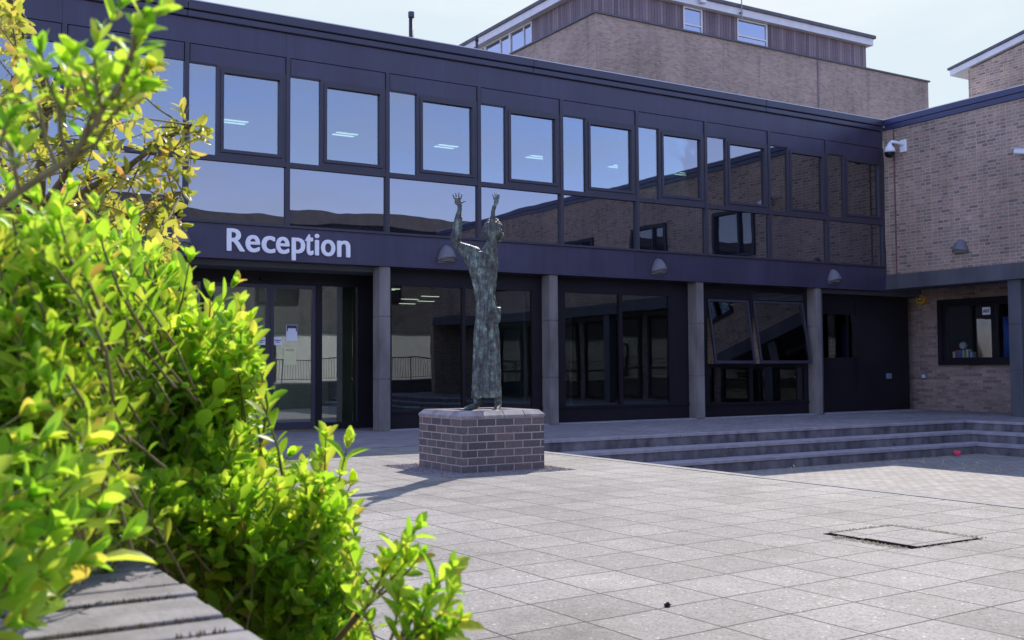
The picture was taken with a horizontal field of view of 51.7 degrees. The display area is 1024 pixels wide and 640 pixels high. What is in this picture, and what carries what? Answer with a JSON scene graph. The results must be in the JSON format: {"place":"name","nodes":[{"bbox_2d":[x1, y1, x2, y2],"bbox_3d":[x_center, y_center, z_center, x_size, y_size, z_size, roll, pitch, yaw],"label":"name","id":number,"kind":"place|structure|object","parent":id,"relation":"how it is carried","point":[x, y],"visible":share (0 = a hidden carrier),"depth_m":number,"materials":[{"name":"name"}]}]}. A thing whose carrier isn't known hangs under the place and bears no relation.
{"place":"outdoors","nodes":[
{"label":"outdoors","id":0,"kind":"place"},
{"bbox_2d":[70,446,1023,639],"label":"paving","id":1,"kind":"structure","parent":0,"point":[593,549],"depth_m":5.67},
{"bbox_2d":[0,547,260,639],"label":"wooden bench","id":2,"kind":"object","parent":1,"relation":"on","point":[134,600],"depth_m":1.31,"materials":[{"name":"wood"}]},
{"bbox_2d":[383,463,576,477],"bbox_3d":[-0.359,1.508,10.827,1.440,0.017,1.540,1,-3,-31],"label":"paving border","id":3,"kind":"object","parent":1,"relation":"on","point":[415,467],"visible":0.57,"depth_m":10.38,"materials":[{"name":"stone"}]},
{"bbox_2d":[418,407,544,473],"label":"brick plinth","id":4,"kind":"structure","parent":3,"relation":"on","point":[481,439],"depth_m":10.46,"materials":[{"name":"brick"}]},
{"bbox_2d":[450,193,503,410],"bbox_3d":[-0.314,-0.178,10.864,0.538,2.236,0.490,-1,-3,16],"label":"bronze statue","id":5,"kind":"object","parent":4,"relation":"on","point":[482,264],"visible":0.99,"depth_m":10.74,"materials":[{"name":"metal"}]},
{"bbox_2d":[824,524,986,548],"bbox_3d":[2.294,1.276,6.241,0.742,0.011,0.696,1,-3,-31],"label":"manhole cover","id":6,"kind":"object","parent":1,"relation":"on","point":[892,535],"visible":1,"depth_m":6.21,"materials":[{"name":"grey metal"}]},
{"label":"planting bed","id":7,"kind":"structure","parent":1,"relation":"on","visible":0},
{"bbox_2d":[0,0,213,274],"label":"tree","id":8,"kind":"object","parent":7,"relation":"on","point":[16,24],"visible":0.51,"depth_m":3.04,"materials":[{"name":"yellow plant"}]},
{"bbox_2d":[0,0,484,639],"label":"evergreen shrub","id":9,"kind":"object","parent":7,"relation":"on","point":[134,388],"visible":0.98,"depth_m":1.51,"materials":[{"name":"green plant"}]},
{"bbox_2d":[202,0,1023,107],"label":"sky","id":10,"kind":"structure","parent":0,"point":[921,39],"materials":[{"name":"white"}]},
{"bbox_2d":[255,409,1023,452],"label":"terrace","id":11,"kind":"structure","parent":0,"point":[308,439],"depth_m":18.36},
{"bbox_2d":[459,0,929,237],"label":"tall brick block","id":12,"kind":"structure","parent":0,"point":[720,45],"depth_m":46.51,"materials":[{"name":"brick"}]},
{"bbox_2d":[485,33,508,53],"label":"window","id":13,"kind":"structure","parent":12,"relation":"in","point":[501,45],"depth_m":49.20,"materials":[{"name":"white glass"}]},
{"bbox_2d":[509,21,531,52],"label":"window","id":14,"kind":"structure","parent":12,"relation":"in","point":[521,36],"depth_m":47.74,"materials":[{"name":"white glass"}]},
{"bbox_2d":[683,6,702,32],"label":"window","id":15,"kind":"structure","parent":12,"relation":"in","point":[692,17],"depth_m":45.35,"materials":[{"name":"glass"}]},
{"bbox_2d":[737,18,767,46],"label":"window","id":16,"kind":"structure","parent":12,"relation":"in","point":[748,31],"depth_m":47.15,"materials":[{"name":"glass"}]},
{"bbox_2d":[731,454,1023,505],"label":"sunken court","id":17,"kind":"object","parent":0,"point":[954,477],"visible":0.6,"depth_m":15.05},
{"bbox_2d":[953,450,960,455],"bbox_3d":[7.708,2.306,18.278,0.131,0.099,0.102,-2,-3,34],"label":"paper scrap","id":18,"kind":"object","parent":17,"relation":"on","point":[956,453],"visible":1,"depth_m":18.25,"materials":[{"name":"paper"}]},
{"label":"ground","id":19,"kind":"structure","parent":0,"visible":0},
{"bbox_2d":[0,0,921,430],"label":"office building","id":20,"kind":"structure","parent":19,"relation":"on","point":[750,220],"depth_m":20.42,"materials":[{"name":"metal"}]},
{"bbox_2d":[0,38,60,206],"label":"window","id":21,"kind":"structure","parent":20,"relation":"in","point":[54,178],"depth_m":14.84,"materials":[{"name":"glass"}]},
{"bbox_2d":[65,47,183,217],"bbox_3d":[-5.695,-2.746,15.564,1.662,2.412,0.150,1,-3,-31],"label":"window","id":22,"kind":"structure","parent":20,"relation":"in","point":[130,154],"depth_m":15.55,"materials":[{"name":"glass"}]},
{"bbox_2d":[170,229,191,248],"bbox_3d":[-4.931,-1.224,15.754,0.352,0.320,0.206,1,-3,-31],"label":"wall lamp","id":23,"kind":"object","parent":20,"relation":"attached to","point":[187,240],"visible":0.45,"depth_m":15.75,"materials":[{"name":"grey metal"}]},
{"bbox_2d":[188,61,285,224],"bbox_3d":[-4.365,-2.707,16.570,1.522,2.412,0.508,1,-3,-31],"label":"window","id":24,"kind":"structure","parent":20,"relation":"in","point":[231,185],"depth_m":16.40,"materials":[{"name":"glass"}]},
{"bbox_2d":[224,118,250,124],"bbox_3d":[-5.379,-3.847,20.490,0.520,0.022,0.340,1,-3,-31],"label":"ceiling light","id":25,"kind":"object","parent":20,"relation":"attached to","point":[235,121],"visible":0.81,"depth_m":20.46,"materials":[{"name":"white plastic"}]},
{"bbox_2d":[210,282,269,430],"bbox_3d":[-4.442,0.606,17.202,0.997,2.415,0.060,1,-3,-31],"label":"glass door","id":26,"kind":"structure","parent":20,"relation":"in","point":[267,286],"depth_m":17.43,"materials":[{"name":"metal"}]},
{"bbox_2d":[257,337,265,344],"bbox_3d":[-4.131,0.347,17.396,0.140,0.125,0.005,1,-3,-31],"label":"notice","id":27,"kind":"object","parent":20,"relation":"attached to","point":[262,341],"visible":0.74,"depth_m":17.41,"materials":[{"name":"white paper"}]},
{"bbox_2d":[274,337,281,344],"bbox_3d":[-3.891,0.348,17.541,0.140,0.135,0.005,1,-3,-31],"label":"notice","id":28,"kind":"object","parent":20,"relation":"attached to","point":[277,340],"visible":1,"depth_m":17.54,"materials":[{"name":"white paper"}]},
{"bbox_2d":[226,228,349,260],"bbox_3d":[-3.511,-1.168,16.719,2.027,0.447,0.030,1,-3,-31],"label":"reception sign","id":29,"kind":"object","parent":20,"relation":"attached to","point":[248,242],"visible":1,"depth_m":16.67,"materials":[{"name":"white plastic"}]},
{"bbox_2d":[286,325,296,340],"bbox_3d":[-3.687,0.215,17.672,0.190,0.270,0.005,1,-3,-31],"label":"notice","id":30,"kind":"object","parent":20,"relation":"attached to","point":[291,332],"visible":1,"depth_m":17.67,"materials":[{"name":"white paper"}]},
{"bbox_2d":[269,284,315,429],"bbox_3d":[-3.674,0.623,17.667,0.787,2.415,0.060,1,-3,-31],"label":"glass door","id":31,"kind":"structure","parent":20,"relation":"in","point":[279,425],"depth_m":17.71,"materials":[{"name":"metal"}]},
{"bbox_2d":[284,347,295,364],"bbox_3d":[-3.710,0.604,17.638,0.210,0.290,0.005,1,-3,-31],"label":"notice","id":32,"kind":"object","parent":31,"relation":"attached to","point":[289,355],"visible":1,"depth_m":17.64,"materials":[{"name":"white paper"}]},
{"bbox_2d":[290,76,385,231],"bbox_3d":[-2.945,-2.675,17.430,1.662,2.412,0.508,1,-3,-31],"label":"window","id":33,"kind":"structure","parent":20,"relation":"in","point":[336,194],"depth_m":17.26,"materials":[{"name":"glass"}]},
{"bbox_2d":[330,131,359,136],"bbox_3d":[-3.417,-3.806,21.632,0.520,0.022,0.340,1,-3,-31],"label":"ceiling light","id":34,"kind":"object","parent":20,"relation":"attached to","point":[342,133],"visible":1,"depth_m":21.60,"materials":[{"name":"white plastic"}]},
{"bbox_2d":[408,11,413,36],"bbox_3d":[-2.243,-5.603,23.514,0.136,2.547,0.140,1,-3,-31],"label":"flue pipe","id":35,"kind":"object","parent":20,"relation":"on","point":[411,22],"visible":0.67,"depth_m":23.51,"materials":[{"name":"metal"}]},
{"bbox_2d":[398,300,434,303],"bbox_3d":[-2.302,-0.426,25.438,0.480,0.022,1.160,1,-3,-31],"label":"ceiling light","id":36,"kind":"object","parent":20,"relation":"attached to","point":[417,301],"visible":1,"depth_m":25.46,"materials":[{"name":"white plastic"}]},
{"bbox_2d":[399,295,440,299],"bbox_3d":[-2.080,-0.504,23.820,0.480,0.022,1.160,1,-3,-31],"label":"ceiling light","id":37,"kind":"object","parent":20,"relation":"attached to","point":[418,297],"visible":1,"depth_m":23.76,"materials":[{"name":"white plastic"}]},
{"bbox_2d":[390,90,477,237],"bbox_3d":[-1.453,-2.642,18.334,1.692,2.412,0.508,1,-3,-31],"label":"window","id":38,"kind":"structure","parent":20,"relation":"in","point":[423,202],"depth_m":18.15,"materials":[{"name":"glass"}]},
{"bbox_2d":[432,143,459,148],"bbox_3d":[-1.427,-3.760,22.861,0.520,0.022,0.340,1,-3,-31],"label":"ceiling light","id":39,"kind":"object","parent":20,"relation":"attached to","point":[441,145],"visible":1,"depth_m":22.83,"materials":[{"name":"white plastic"}]},
{"bbox_2d":[437,245,456,263],"bbox_3d":[-1.083,-1.138,18.084,0.352,0.320,0.206,1,-3,-31],"label":"wall lamp","id":40,"kind":"object","parent":20,"relation":"attached to","point":[446,252],"visible":1,"depth_m":18.05,"materials":[{"name":"grey metal"}]},
{"bbox_2d":[389,268,542,428],"bbox_3d":[-0.825,0.510,18.669,3.170,2.719,0.130,1,-3,-31],"label":"shopfront window","id":41,"kind":"structure","parent":20,"relation":"in","point":[399,419],"depth_m":18.64,"materials":[{"name":"black glass"}]},
{"bbox_2d":[475,35,478,48],"bbox_3d":[-0.733,-5.182,22.067,0.086,1.550,0.090,1,-3,-31],"label":"vent pipe","id":42,"kind":"object","parent":20,"relation":"on","point":[476,41],"visible":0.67,"depth_m":22.07,"materials":[{"name":"black plastic"}]},
{"bbox_2d":[481,103,560,243],"bbox_3d":[0.048,-2.608,19.243,1.682,2.412,0.508,1,-3,-31],"label":"window","id":43,"kind":"structure","parent":20,"relation":"in","point":[527,210],"depth_m":19.13,"materials":[{"name":"glass"}]},
{"bbox_2d":[524,154,542,159],"bbox_3d":[0.575,-3.715,24.073,0.520,0.022,0.340,1,-3,-31],"label":"ceiling light","id":44,"kind":"object","parent":20,"relation":"attached to","point":[533,156],"visible":0.74,"depth_m":24.00,"materials":[{"name":"white plastic"}]},
{"bbox_2d":[563,115,635,248],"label":"window","id":45,"kind":"structure","parent":20,"relation":"in","point":[593,216],"depth_m":20.01,"materials":[{"name":"glass"}]},
{"bbox_2d":[606,164,617,167],"bbox_3d":[2.561,-3.672,25.253,0.520,0.022,0.340,1,-3,-31],"label":"ceiling light","id":46,"kind":"object","parent":20,"relation":"attached to","point":[614,165],"visible":0.48,"depth_m":25.20,"materials":[{"name":"white plastic"}]},
{"bbox_2d":[557,276,689,422],"bbox_3d":[2.113,0.576,20.449,3.320,2.719,0.130,1,-3,-31],"label":"shopfront window","id":47,"kind":"structure","parent":20,"relation":"in","point":[676,293],"depth_m":20.58,"materials":[{"name":"black glass"}]},
{"bbox_2d":[651,258,667,274],"bbox_3d":[2.894,-1.050,20.493,0.352,0.320,0.206,1,-3,-31],"label":"wall lamp","id":48,"kind":"object","parent":20,"relation":"attached to","point":[658,264],"visible":1,"depth_m":20.45,"materials":[{"name":"grey metal"}]},
{"bbox_2d":[639,126,704,252],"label":"window","id":49,"kind":"structure","parent":20,"relation":"in","point":[674,222],"depth_m":20.96,"materials":[{"name":"glass"}]},
{"bbox_2d":[707,136,768,257],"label":"window","id":50,"kind":"structure","parent":20,"relation":"in","point":[738,198],"depth_m":21.81,"materials":[{"name":"glass"}]},
{"bbox_2d":[703,284,811,416],"bbox_3d":[5.115,0.638,22.155,3.195,2.719,0.322,1,-3,-31],"label":"shopfront window","id":51,"kind":"structure","parent":20,"relation":"in","point":[735,385],"depth_m":22.19,"materials":[{"name":"black glass"}]},
{"bbox_2d":[770,145,826,261],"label":"window","id":52,"kind":"structure","parent":20,"relation":"in","point":[798,176],"depth_m":22.71,"materials":[{"name":"glass"}]},
{"bbox_2d":[827,269,841,283],"bbox_3d":[7.067,-0.956,23.021,0.352,0.320,0.206,1,-3,-31],"label":"wall lamp","id":53,"kind":"object","parent":20,"relation":"attached to","point":[834,275],"visible":1,"depth_m":22.98,"materials":[{"name":"grey metal"}]},
{"bbox_2d":[828,153,882,265],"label":"window","id":54,"kind":"structure","parent":20,"relation":"in","point":[854,183],"depth_m":23.64,"materials":[{"name":"glass"}]},
{"bbox_2d":[886,373,891,378],"bbox_3d":[8.761,1.302,24.524,0.140,0.130,0.074,1,-3,-31],"label":"socket box","id":55,"kind":"object","parent":20,"relation":"attached to","point":[888,375],"visible":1,"depth_m":24.49,"materials":[{"name":"grey plastic"}]},
{"bbox_2d":[916,295,926,304],"bbox_3d":[9.700,-0.477,25.031,0.096,0.254,0.242,1,-3,-31],"label":"alarm box","id":56,"kind":"object","parent":20,"relation":"attached to","point":[921,300],"visible":1,"depth_m":24.98,"materials":[{"name":"yellow plastic"}]},
{"bbox_2d":[544,423,1023,471],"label":"step risers","id":57,"kind":"object","parent":19,"relation":"on","point":[689,454],"visible":0.49,"depth_m":17.19,"materials":[{"name":"stone"}]},
{"bbox_2d":[544,420,1023,465],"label":"step treads","id":58,"kind":"object","parent":57,"relation":"on","point":[718,460],"visible":0.88,"depth_m":17.01,"materials":[{"name":"concrete"}]},
{"bbox_2d":[544,451,1023,507],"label":"kerb","id":59,"kind":"structure","parent":19,"relation":"on","point":[957,499],"depth_m":9.15,"materials":[{"name":"concrete"}]},
{"bbox_2d":[550,453,1023,508],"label":"kerb joint","id":60,"kind":"object","parent":59,"relation":"on","point":[806,483],"depth_m":9.06,"materials":[{"name":"grey concrete"}]},
{"bbox_2d":[882,84,1023,416],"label":"brick wing","id":61,"kind":"structure","parent":19,"relation":"on","point":[954,173],"depth_m":23.06,"materials":[{"name":"brick"}]},
{"bbox_2d":[884,139,906,157],"bbox_3d":[8.582,-3.835,23.679,0.479,0.406,0.252,0,-3,-4],"label":"dome camera","id":62,"kind":"object","parent":61,"relation":"attached to","point":[889,151],"visible":1,"depth_m":23.60,"materials":[{"name":"white plastic"}]},
{"bbox_2d":[921,373,926,378],"bbox_3d":[9.737,1.325,24.932,0.065,0.130,0.130,1,-3,-31],"label":"socket box","id":63,"kind":"object","parent":61,"relation":"attached to","point":[923,375],"visible":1,"depth_m":24.90,"materials":[{"name":"white plastic"}]},
{"bbox_2d":[952,239,968,254],"bbox_3d":[9.434,-1.555,22.314,0.206,0.320,0.352,1,-3,-31],"label":"wall lamp","id":64,"kind":"object","parent":61,"relation":"attached to","point":[959,246],"visible":1,"depth_m":22.25,"materials":[{"name":"grey metal"}]},
{"bbox_2d":[959,342,967,349],"bbox_3d":[10.476,0.696,24.494,0.180,0.384,0.177,1,-3,-31],"label":"globe","id":65,"kind":"object","parent":61,"relation":"on","point":[963,345],"visible":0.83,"depth_m":24.44,"materials":[{"name":"metal"}]},
{"bbox_2d":[970,352,975,356],"bbox_3d":[10.527,0.798,24.095,0.147,0.141,0.051,1,-3,-31],"label":"book","id":66,"kind":"object","parent":61,"relation":"on","point":[972,354],"visible":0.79,"depth_m":24.07,"materials":[{"name":"blue paper"}]},
{"bbox_2d":[937,295,1009,364],"bbox_3d":[10.591,0.247,23.626,0.240,1.510,2.300,1,-3,-31],"label":"window frame","id":67,"kind":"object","parent":61,"relation":"in","point":[943,306],"depth_m":23.93,"materials":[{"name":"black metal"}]},
{"bbox_2d":[947,30,1023,97],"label":"gabled brick building","id":68,"kind":"structure","parent":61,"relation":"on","point":[997,66],"depth_m":28.72,"materials":[{"name":"brown brick"}]},
{"bbox_2d":[982,307,990,314],"bbox_3d":[10.617,-0.204,23.630,0.008,0.170,0.200,1,-3,-31],"label":"room sign","id":69,"kind":"object","parent":61,"relation":"attached to","point":[985,310],"visible":1,"depth_m":23.63,"materials":[{"name":"white paper"}]},
{"bbox_2d":[1003,316,1009,356],"bbox_3d":[11.090,0.372,23.381,0.054,0.910,0.444,1,-3,-31],"label":"curtain","id":70,"kind":"object","parent":61,"relation":"hanging from","point":[1006,324],"visible":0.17,"depth_m":23.50,"materials":[{"name":"blue fabric"}]},
{"bbox_2d":[1012,148,1023,153],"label":"bullet camera","id":71,"kind":"object","parent":61,"relation":"attached to","point":[1018,150],"visible":1,"depth_m":21.06,"materials":[{"name":"white plastic"}]}
]}

